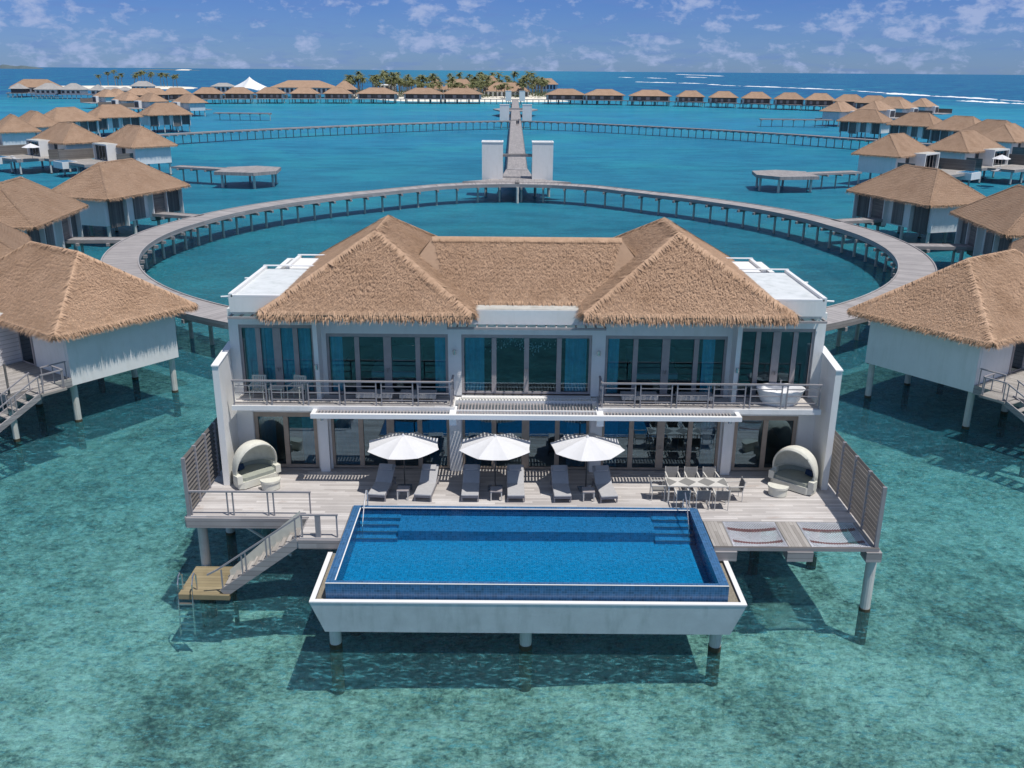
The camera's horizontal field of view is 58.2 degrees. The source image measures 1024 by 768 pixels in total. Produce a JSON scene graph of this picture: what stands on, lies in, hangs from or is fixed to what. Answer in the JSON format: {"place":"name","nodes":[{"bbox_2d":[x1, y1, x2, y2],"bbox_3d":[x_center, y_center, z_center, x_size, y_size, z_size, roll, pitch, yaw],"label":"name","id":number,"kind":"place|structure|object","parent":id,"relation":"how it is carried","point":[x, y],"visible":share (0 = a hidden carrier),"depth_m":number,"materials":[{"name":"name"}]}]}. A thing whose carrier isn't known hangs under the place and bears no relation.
{"place":"outdoors","nodes":[
{"label":"outdoors","id":0,"kind":"place"},
{"bbox_2d":[370,344,422,383],"bbox_3d":[-5.193,-0.922,41.167,2.200,1.200,2.100,0,19,0],"label":"bed","id":1,"kind":"object","parent":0,"point":[403,362],"visible":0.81,"depth_m":41.44,"materials":[{"name":"fabric"}]},
{"bbox_2d":[354,92,545,99],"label":"sandy beach","id":2,"kind":"structure","parent":0,"point":[499,97],"depth_m":648.71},
{"bbox_2d":[483,82,529,96],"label":"beach house","id":3,"kind":"structure","parent":2,"relation":"on","point":[513,87],"depth_m":660.25,"materials":[{"name":"plant"}]},
{"bbox_2d":[381,98,567,101],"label":"beach ground","id":4,"kind":"structure","parent":0,"point":[432,100],"depth_m":595.90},
{"bbox_2d":[0,369,1023,767],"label":"seabed","id":5,"kind":"structure","parent":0,"point":[188,751],"depth_m":35.05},
{"bbox_2d":[0,67,1023,767],"bbox_3d":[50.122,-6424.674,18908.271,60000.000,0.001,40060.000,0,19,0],"label":"sea","id":6,"kind":"structure","parent":0,"point":[318,161],"depth_m":170.12,"materials":[{"name":"liquid"}]},
{"bbox_2d":[0,222,31,257],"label":"villa","id":7,"kind":"object","parent":6,"relation":"in","point":[11,239],"visible":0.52,"depth_m":72.68,"materials":[{"name":"brown plant"}]},
{"bbox_2d":[0,114,41,145],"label":"villa","id":8,"kind":"object","parent":6,"relation":"in","point":[15,130],"visible":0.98,"depth_m":206.37,"materials":[{"name":"beige plant"}]},
{"bbox_2d":[7,79,62,96],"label":"overwater villa","id":9,"kind":"structure","parent":6,"relation":"in","point":[31,84],"depth_m":619.99,"materials":[{"name":"plant"}]},
{"bbox_2d":[19,110,57,134],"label":"villa","id":10,"kind":"object","parent":6,"relation":"in","point":[40,121],"visible":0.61,"depth_m":225.06,"materials":[{"name":"beige plant"}]},
{"bbox_2d":[0,176,87,250],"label":"villa","id":11,"kind":"object","parent":6,"relation":"in","point":[36,212],"visible":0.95,"depth_m":89.02,"materials":[{"name":"beige plant"}]},
{"bbox_2d":[32,83,61,98],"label":"beach house","id":12,"kind":"structure","parent":6,"relation":"in","point":[46,89],"depth_m":591.71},
{"bbox_2d":[0,122,102,174],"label":"villa","id":13,"kind":"object","parent":6,"relation":"in","point":[51,141],"visible":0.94,"depth_m":178.65,"materials":[{"name":"beige plant"}]},
{"bbox_2d":[56,83,88,98],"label":"beach house","id":14,"kind":"structure","parent":6,"relation":"in","point":[71,89],"depth_m":591.81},
{"bbox_2d":[44,107,101,134],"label":"villa","id":15,"kind":"object","parent":6,"relation":"in","point":[83,119],"visible":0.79,"depth_m":249.91,"materials":[{"name":"beige plant"}]},
{"bbox_2d":[65,237,126,252],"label":"footbridge","id":16,"kind":"object","parent":6,"relation":"in","point":[81,241],"visible":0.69,"depth_m":92.95,"materials":[{"name":"wood"}]},
{"bbox_2d":[80,89,118,105],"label":"villa","id":17,"kind":"object","parent":6,"relation":"in","point":[105,95],"visible":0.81,"depth_m":454.11,"materials":[{"name":"plant"}]},
{"bbox_2d":[0,241,199,470],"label":"villa","id":18,"kind":"object","parent":6,"relation":"in","point":[70,319],"visible":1,"depth_m":53.28,"materials":[{"name":"brown plant"}]},
{"bbox_2d":[17,331,36,365],"bbox_3d":[-28.294,-2.327,53.569,1.500,2.380,0.067,13,23,34],"label":"door","id":19,"kind":"structure","parent":18,"relation":"in","point":[25,342],"depth_m":53.59,"materials":[{"name":"black glass"}]},
{"bbox_2d":[53,124,177,175],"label":"villa","id":20,"kind":"object","parent":6,"relation":"in","point":[142,144],"visible":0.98,"depth_m":171.41,"materials":[{"name":"beige plant"}]},
{"bbox_2d":[88,104,143,136],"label":"villa","id":21,"kind":"object","parent":6,"relation":"in","point":[113,116],"visible":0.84,"depth_m":269.69,"materials":[{"name":"beige plant"}]},
{"bbox_2d":[98,92,138,112],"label":"villa","id":22,"kind":"object","parent":6,"relation":"in","point":[126,97],"visible":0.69,"depth_m":406.67,"materials":[{"name":"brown wood"}]},
{"bbox_2d":[52,158,190,246],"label":"villa","id":23,"kind":"object","parent":6,"relation":"in","point":[115,194],"visible":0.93,"depth_m":105.83,"materials":[{"name":"beige plant"}]},
{"bbox_2d":[120,93,168,111],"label":"villa","id":24,"kind":"object","parent":6,"relation":"in","point":[144,101],"visible":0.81,"depth_m":396.80,"materials":[{"name":"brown wood"}]},
{"bbox_2d":[139,102,193,132],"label":"villa","id":25,"kind":"object","parent":6,"relation":"in","point":[166,113],"visible":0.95,"depth_m":286.60,"materials":[{"name":"beige plant"}]},
{"bbox_2d":[172,94,211,116],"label":"villa","id":26,"kind":"object","parent":6,"relation":"in","point":[190,102],"visible":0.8,"depth_m":385.04,"materials":[{"name":"brown wood"}]},
{"bbox_2d":[192,87,224,103],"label":"villa","id":27,"kind":"object","parent":6,"relation":"in","point":[208,93],"visible":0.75,"depth_m":522.25,"materials":[{"name":"brown wood"}]},
{"bbox_2d":[178,566,239,627],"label":"swim platform","id":28,"kind":"structure","parent":6,"relation":"in","point":[209,586],"depth_m":35.79,"materials":[{"name":"wood"}]},
{"bbox_2d":[177,572,197,634],"bbox_3d":[-12.315,8.307,34.971,0.604,2.334,0.784,0,19,0],"label":"pool ladder","id":29,"kind":"object","parent":28,"relation":"attached to","point":[185,616],"visible":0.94,"depth_m":34.86,"materials":[{"name":"metal"}]},
{"bbox_2d":[171,165,280,188],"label":"jetty","id":30,"kind":"object","parent":6,"relation":"in","point":[250,171],"visible":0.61,"depth_m":158.81,"materials":[{"name":"wood"}]},
{"bbox_2d":[224,87,255,103],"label":"villa","id":31,"kind":"object","parent":6,"relation":"in","point":[234,93],"visible":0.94,"depth_m":530.05,"materials":[{"name":"brown wood"}]},
{"bbox_2d":[255,87,287,102],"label":"villa","id":32,"kind":"object","parent":6,"relation":"in","point":[268,92],"visible":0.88,"depth_m":537.31,"materials":[{"name":"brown wood"}]},
{"bbox_2d":[271,80,334,94],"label":"beach house","id":33,"kind":"structure","parent":6,"relation":"in","point":[290,86],"depth_m":649.28,"materials":[{"name":"plant"}]},
{"bbox_2d":[289,87,320,102],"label":"villa","id":34,"kind":"object","parent":6,"relation":"in","point":[304,92],"visible":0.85,"depth_m":541.88,"materials":[{"name":"plant"}]},
{"bbox_2d":[102,120,510,143],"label":"walkway","id":35,"kind":"structure","parent":6,"relation":"in","point":[287,128],"depth_m":277.42,"materials":[{"name":"wood"}]},
{"bbox_2d":[322,87,353,102],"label":"villa","id":36,"kind":"object","parent":6,"relation":"in","point":[333,93],"visible":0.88,"depth_m":545.49,"materials":[{"name":"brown wood"}]},
{"bbox_2d":[168,98,511,103],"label":"walkway","id":37,"kind":"structure","parent":6,"relation":"in","point":[351,100],"depth_m":539.21,"materials":[{"name":"wood"}]},
{"bbox_2d":[355,87,398,102],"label":"villa","id":38,"kind":"object","parent":6,"relation":"in","point":[371,93],"visible":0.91,"depth_m":549.62,"materials":[{"name":"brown wood"}]},
{"bbox_2d":[402,88,442,103],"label":"villa","id":39,"kind":"object","parent":6,"relation":"in","point":[423,93],"visible":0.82,"depth_m":554.28,"materials":[{"name":"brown wood"}]},
{"bbox_2d":[443,88,481,103],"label":"villa","id":40,"kind":"object","parent":6,"relation":"in","point":[461,93],"visible":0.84,"depth_m":557.96,"materials":[{"name":"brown wood"}]},
{"bbox_2d":[481,140,502,196],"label":"gate tower","id":41,"kind":"structure","parent":6,"relation":"in","point":[492,159],"depth_m":146.46,"materials":[{"name":"paint"}]},
{"bbox_2d":[462,121,570,202],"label":"pier","id":42,"kind":"structure","parent":6,"relation":"in","point":[517,171],"depth_m":166.90,"materials":[{"name":"wood"}]},
{"bbox_2d":[100,182,936,345],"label":"walkway","id":43,"kind":"structure","parent":6,"relation":"in","point":[911,263],"depth_m":101.95,"materials":[{"name":"wood"}]},
{"bbox_2d":[211,215,843,554],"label":"overwater house","id":44,"kind":"structure","parent":6,"relation":"in","point":[733,332],"depth_m":38.57,"materials":[{"name":"beige plant"}]},
{"bbox_2d":[238,324,316,392],"bbox_3d":[-9.792,-1.063,38.635,3.094,3.017,0.334,0,19,0],"label":"window","id":45,"kind":"structure","parent":44,"relation":"in","point":[287,353],"depth_m":38.61,"materials":[{"name":"blue glass"}]},
{"bbox_2d":[253,412,319,466],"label":"window","id":46,"kind":"structure","parent":44,"relation":"in","point":[267,419],"depth_m":39.79,"materials":[{"name":"grey glass"}]},
{"bbox_2d":[356,389,393,401],"bbox_3d":[-5.704,0.489,38.348,1.500,0.340,0.650,0,19,0],"label":"balcony bench","id":47,"kind":"object","parent":44,"relation":"on","point":[360,396],"visible":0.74,"depth_m":38.14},
{"bbox_2d":[326,333,448,393],"bbox_3d":[-5.208,-0.860,38.688,5.064,2.667,0.327,0,19,0],"label":"window","id":48,"kind":"structure","parent":44,"relation":"in","point":[441,340],"depth_m":38.63,"materials":[{"name":"grey glass"}]},
{"bbox_2d":[331,413,449,467],"bbox_3d":[-5.234,2.414,39.806,5.064,2.567,0.330,0,19,0],"label":"window","id":49,"kind":"structure","parent":44,"relation":"in","point":[349,432],"depth_m":39.92,"materials":[{"name":"grey glass"}]},
{"bbox_2d":[399,390,436,401],"bbox_3d":[-3.904,0.503,38.348,1.500,0.340,0.650,0,19,0],"label":"balcony bench","id":50,"kind":"object","parent":44,"relation":"on","point":[422,396],"visible":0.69,"depth_m":38.04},
{"bbox_2d":[462,420,588,468],"bbox_3d":[0.581,2.460,39.804,5.434,2.567,0.327,0,19,0],"label":"window","id":51,"kind":"structure","parent":44,"relation":"in","point":[473,427],"depth_m":39.79,"materials":[{"name":"grey glass"}]},
{"bbox_2d":[461,334,591,393],"bbox_3d":[0.607,-0.844,38.680,5.434,2.607,0.330,0,19,0],"label":"window","id":52,"kind":"structure","parent":44,"relation":"in","point":[576,345],"depth_m":38.72,"materials":[{"name":"white glass"}]},
{"bbox_2d":[620,391,657,403],"bbox_3d":[5.296,0.575,38.348,1.500,0.340,0.650,0,19,0],"label":"balcony bench","id":53,"kind":"object","parent":44,"relation":"on","point":[653,398],"visible":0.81,"depth_m":38.16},
{"bbox_2d":[601,415,719,469],"bbox_3d":[6.396,2.505,39.804,5.064,2.567,0.327,0,19,0],"label":"window","id":54,"kind":"structure","parent":44,"relation":"in","point":[611,427],"depth_m":39.86,"materials":[{"name":"grey glass"}]},
{"bbox_2d":[603,335,727,395],"bbox_3d":[6.421,-0.770,38.688,5.064,2.667,0.327,0,19,0],"label":"window","id":55,"kind":"structure","parent":44,"relation":"in","point":[611,352],"depth_m":38.63,"materials":[{"name":"grey glass"}]},
{"bbox_2d":[675,392,712,403],"bbox_3d":[7.596,0.593,38.348,1.500,0.340,0.650,0,19,0],"label":"balcony bench","id":56,"kind":"object","parent":44,"relation":"on","point":[692,398],"visible":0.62,"depth_m":38.04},
{"bbox_2d":[731,416,797,470],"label":"window","id":57,"kind":"structure","parent":44,"relation":"in","point":[765,419],"depth_m":39.63,"materials":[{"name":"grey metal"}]},
{"bbox_2d":[736,328,815,396],"bbox_3d":[11.007,-0.884,38.586,3.094,3.017,0.230,0,19,0],"label":"window","id":58,"kind":"structure","parent":44,"relation":"in","point":[776,340],"depth_m":38.45,"materials":[{"name":"grey glass"}]},
{"bbox_2d":[756,379,805,406],"bbox_3d":[11.148,0.365,38.256,2.052,0.884,1.380,0,19,0],"label":"bathtub","id":59,"kind":"object","parent":44,"relation":"on","point":[778,393],"visible":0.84,"depth_m":37.95,"materials":[{"name":"ceramic"}]},
{"bbox_2d":[309,490,746,694],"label":"swimming pool","id":60,"kind":"structure","parent":6,"relation":"in","point":[525,572],"depth_m":32.93,"materials":[{"name":"tile"}]},
{"bbox_2d":[185,467,881,644],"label":"terrace","id":61,"kind":"structure","parent":6,"relation":"in","point":[323,503],"depth_m":36.95,"materials":[{"name":"wood"}]},
{"bbox_2d":[180,417,221,515],"bbox_3d":[-12.555,3.169,37.801,0.140,2.417,5.050,0,19,0],"label":"privacy screen","id":62,"kind":"object","parent":61,"relation":"on","point":[201,464],"visible":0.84,"depth_m":37.20,"materials":[{"name":"grey wood"}]},
{"bbox_2d":[206,511,300,593],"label":"stairs","id":63,"kind":"structure","parent":61,"relation":"attached to","point":[275,546],"depth_m":34.78,"materials":[{"name":"wood"}]},
{"bbox_2d":[232,440,280,489],"bbox_3d":[-10.933,3.159,38.626,1.998,1.857,1.345,-17,25,-41],"label":"daybed","id":64,"kind":"object","parent":61,"relation":"on","point":[254,462],"visible":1,"depth_m":38.62,"materials":[{"name":"wicker"}]},
{"bbox_2d":[368,463,395,501],"bbox_3d":[-5.335,4.023,37.822,0.710,0.900,1.950,3,19,7],"label":"sun lounger","id":65,"kind":"object","parent":61,"relation":"on","point":[383,484],"visible":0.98,"depth_m":38.02,"materials":[{"name":"fabric"}]},
{"bbox_2d":[368,432,438,490],"bbox_3d":[-4.445,3.180,37.883,2.864,2.470,2.864,-1,19,-5],"label":"umbrella","id":66,"kind":"object","parent":61,"relation":"on","point":[401,446],"visible":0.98,"depth_m":37.15,"materials":[{"name":"fabric"}]},
{"bbox_2d":[414,464,438,501],"bbox_3d":[-3.504,4.037,37.824,0.710,0.900,1.950,2,19,5],"label":"sun lounger","id":67,"kind":"object","parent":61,"relation":"on","point":[426,486],"visible":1,"depth_m":38.02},
{"bbox_2d":[461,464,479,501],"bbox_3d":[-1.692,4.049,37.829,0.710,0.900,1.950,0,19,0],"label":"sun lounger","id":68,"kind":"object","parent":61,"relation":"on","point":[471,481],"visible":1,"depth_m":38.03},
{"bbox_2d":[459,432,530,492],"bbox_3d":[-0.685,3.209,37.883,2.864,2.470,2.864,1,19,3],"label":"umbrella","id":69,"kind":"object","parent":61,"relation":"on","point":[489,446],"visible":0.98,"depth_m":37.14,"materials":[{"name":"fabric"}]},
{"bbox_2d":[507,465,524,501],"bbox_3d":[0.149,4.064,37.828,0.710,0.900,1.950,0,19,-1],"label":"sun lounger","id":70,"kind":"object","parent":61,"relation":"on","point":[515,481],"visible":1,"depth_m":38.04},
{"bbox_2d":[550,465,571,502],"bbox_3d":[2.009,4.078,37.828,0.710,0.900,1.950,0,19,-2],"label":"sun lounger","id":71,"kind":"object","parent":61,"relation":"on","point":[559,482],"visible":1,"depth_m":38.03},
{"bbox_2d":[551,433,623,492],"bbox_3d":[3.075,3.238,37.883,2.864,2.470,2.864,-3,19,-9],"label":"umbrella","id":72,"kind":"object","parent":61,"relation":"on","point":[590,447],"visible":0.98,"depth_m":37.16,"materials":[{"name":"fabric"}]},
{"bbox_2d":[591,465,617,502],"bbox_3d":[3.812,4.094,37.822,0.710,0.900,1.950,-2,19,-7],"label":"sun lounger","id":73,"kind":"object","parent":61,"relation":"on","point":[603,485],"visible":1,"depth_m":38.02,"materials":[{"name":"fabric"}]},
{"bbox_2d":[665,477,728,502],"bbox_3d":[7.492,4.324,37.459,2.450,0.748,0.840,0,19,0],"label":"dining table","id":74,"kind":"object","parent":61,"relation":"on","point":[722,483],"visible":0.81,"depth_m":37.27,"materials":[{"name":"white"}]},
{"bbox_2d":[768,482,788,497],"bbox_3d":[10.891,4.389,37.832,0.840,0.400,0.500,11,21,28],"label":"side table","id":75,"kind":"object","parent":61,"relation":"on","point":[777,490],"visible":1,"depth_m":37.69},
{"bbox_2d":[768,445,817,494],"bbox_3d":[11.976,3.385,38.489,1.998,1.857,1.345,17,25,39],"label":"daybed","id":76,"kind":"object","parent":61,"relation":"on","point":[794,468],"visible":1,"depth_m":38.51,"materials":[{"name":"wicker"}]},
{"bbox_2d":[828,430,886,547],"bbox_3d":[13.412,3.712,36.802,0.140,2.417,7.160,0,19,0],"label":"privacy screen","id":77,"kind":"object","parent":61,"relation":"on","point":[858,486],"visible":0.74,"depth_m":35.61,"materials":[{"name":"grey wood"}]},
{"bbox_2d":[531,141,553,196],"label":"gate tower","id":78,"kind":"structure","parent":6,"relation":"in","point":[542,159],"depth_m":146.44,"materials":[{"name":"paint"}]},
{"bbox_2d":[545,89,584,103],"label":"villa","id":79,"kind":"object","parent":6,"relation":"in","point":[568,94],"visible":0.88,"depth_m":560.06,"materials":[{"name":"plant"}]},
{"bbox_2d":[584,89,625,104],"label":"villa","id":80,"kind":"object","parent":6,"relation":"in","point":[603,94],"visible":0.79,"depth_m":556.12,"materials":[{"name":"plant"}]},
{"bbox_2d":[628,90,671,105],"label":"villa","id":81,"kind":"object","parent":6,"relation":"in","point":[649,95],"visible":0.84,"depth_m":547.37,"materials":[{"name":"plant"}]},
{"bbox_2d":[518,99,826,110],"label":"walkway","id":82,"kind":"structure","parent":6,"relation":"in","point":[716,103],"depth_m":535.88,"materials":[{"name":"wood"}]},
{"bbox_2d":[675,90,704,106],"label":"villa","id":83,"kind":"object","parent":6,"relation":"in","point":[690,96],"visible":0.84,"depth_m":536.84,"materials":[{"name":"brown wood"}]},
{"bbox_2d":[708,91,738,107],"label":"villa","id":84,"kind":"object","parent":6,"relation":"in","point":[718,97],"visible":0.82,"depth_m":525.61,"materials":[{"name":"plant"}]},
{"bbox_2d":[521,121,932,148],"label":"walkway","id":85,"kind":"structure","parent":6,"relation":"in","point":[747,132],"depth_m":278.27,"materials":[{"name":"wood"}]},
{"bbox_2d":[741,92,771,108],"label":"villa","id":86,"kind":"object","parent":6,"relation":"in","point":[757,98],"visible":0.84,"depth_m":514.36,"materials":[{"name":"plant"}]},
{"bbox_2d":[773,92,803,109],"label":"villa","id":87,"kind":"object","parent":6,"relation":"in","point":[791,98],"visible":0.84,"depth_m":503.07,"materials":[{"name":"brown wood"}]},
{"bbox_2d":[752,170,861,192],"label":"jetty","id":88,"kind":"object","parent":6,"relation":"in","point":[780,175],"visible":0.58,"depth_m":158.91,"materials":[{"name":"wood"}]},
{"bbox_2d":[804,93,834,110],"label":"villa","id":89,"kind":"object","parent":6,"relation":"in","point":[822,99],"visible":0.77,"depth_m":492.64,"materials":[{"name":"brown wood"}]},
{"bbox_2d":[625,74,1023,103],"bbox_3d":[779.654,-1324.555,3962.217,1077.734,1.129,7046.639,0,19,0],"label":"surf","id":90,"kind":"structure","parent":6,"relation":"on","point":[863,91],"depth_m":895.43,"materials":[{"name":"liquid"}]},
{"bbox_2d":[815,101,856,126],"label":"villa","id":91,"kind":"object","parent":6,"relation":"in","point":[837,110],"visible":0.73,"depth_m":348.81,"materials":[{"name":"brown wood"}]},
{"bbox_2d":[836,109,892,138],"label":"villa","id":92,"kind":"object","parent":6,"relation":"in","point":[872,121],"visible":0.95,"depth_m":276.58,"materials":[{"name":"brown plant"}]},
{"bbox_2d":[859,101,906,118],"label":"villa","id":93,"kind":"object","parent":6,"relation":"in","point":[887,110],"visible":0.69,"depth_m":363.36,"materials":[{"name":"plant"}]},
{"bbox_2d":[889,99,932,113],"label":"villa","id":94,"kind":"object","parent":6,"relation":"in","point":[902,105],"visible":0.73,"depth_m":384.52,"materials":[{"name":"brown wood"}]},
{"bbox_2d":[886,112,942,142],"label":"villa","id":95,"kind":"object","parent":6,"relation":"in","point":[914,124],"visible":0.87,"depth_m":258.11,"materials":[{"name":"brown plant"}]},
{"bbox_2d":[845,164,985,252],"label":"villa","id":96,"kind":"object","parent":6,"relation":"in","point":[919,200],"visible":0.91,"depth_m":105.88,"materials":[{"name":"beige plant"}]},
{"bbox_2d":[851,133,980,185],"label":"villa","id":97,"kind":"object","parent":6,"relation":"in","point":[885,154],"visible":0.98,"depth_m":164.86,"materials":[{"name":"beige plant"}]},
{"bbox_2d":[911,98,951,114],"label":"villa","id":98,"kind":"object","parent":6,"relation":"in","point":[925,104],"visible":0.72,"depth_m":406.13,"materials":[{"name":"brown wood"}]},
{"bbox_2d":[846,249,1023,477],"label":"villa","id":99,"kind":"object","parent":6,"relation":"in","point":[959,325],"visible":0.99,"depth_m":53.28,"materials":[{"name":"brown plant"}]},
{"bbox_2d":[1008,341,1023,372],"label":"door","id":100,"kind":"structure","parent":99,"relation":"in","point":[1017,358],"depth_m":53.56,"materials":[{"name":"grey glass"}]},
{"bbox_2d":[909,243,973,265],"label":"footbridge","id":101,"kind":"object","parent":6,"relation":"in","point":[928,247],"visible":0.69,"depth_m":92.84,"materials":[{"name":"wood"}]},
{"bbox_2d":[926,115,980,142],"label":"villa","id":102,"kind":"object","parent":6,"relation":"in","point":[945,128],"visible":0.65,"depth_m":239.87,"materials":[{"name":"brown plant"}]},
{"bbox_2d":[927,130,1023,184],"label":"villa","id":103,"kind":"object","parent":6,"relation":"in","point":[981,149],"visible":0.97,"depth_m":174.85,"materials":[{"name":"beige plant"}]},
{"bbox_2d":[956,119,1010,133],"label":"villa","id":104,"kind":"object","parent":6,"relation":"in","point":[984,126],"visible":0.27,"depth_m":221.24,"materials":[{"name":"brown plant"}]},
{"bbox_2d":[948,184,1023,261],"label":"villa","id":105,"kind":"object","parent":6,"relation":"in","point":[993,223],"visible":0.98,"depth_m":90.09,"materials":[{"name":"brown plant"}]},
{"bbox_2d":[983,123,1023,164],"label":"villa","id":106,"kind":"object","parent":6,"relation":"in","point":[1010,136],"visible":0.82,"depth_m":200.59,"materials":[{"name":"brown plant"}]},
{"bbox_2d":[0,0,1023,74],"label":"sky","id":107,"kind":"structure","parent":0,"point":[977,37],"materials":[{"name":"blue"}]},
{"bbox_2d":[496,423,554,448],"bbox_3d":[0.581,2.402,42.708,2.800,0.797,1.100,0,19,0],"label":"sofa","id":108,"kind":"object","parent":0,"point":[541,435],"visible":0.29,"depth_m":42.94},
{"bbox_2d":[625,346,678,385],"bbox_3d":[6.307,-0.832,41.167,2.200,1.200,2.100,0,19,0],"label":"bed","id":109,"kind":"object","parent":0,"point":[648,364],"visible":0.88,"depth_m":41.59,"materials":[{"name":"fabric"}]},
{"bbox_2d":[626,429,678,450],"bbox_3d":[6.430,2.586,42.332,2.300,0.777,0.900,0,19,0],"label":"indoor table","id":110,"kind":"object","parent":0,"point":[673,433],"visible":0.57,"depth_m":42.18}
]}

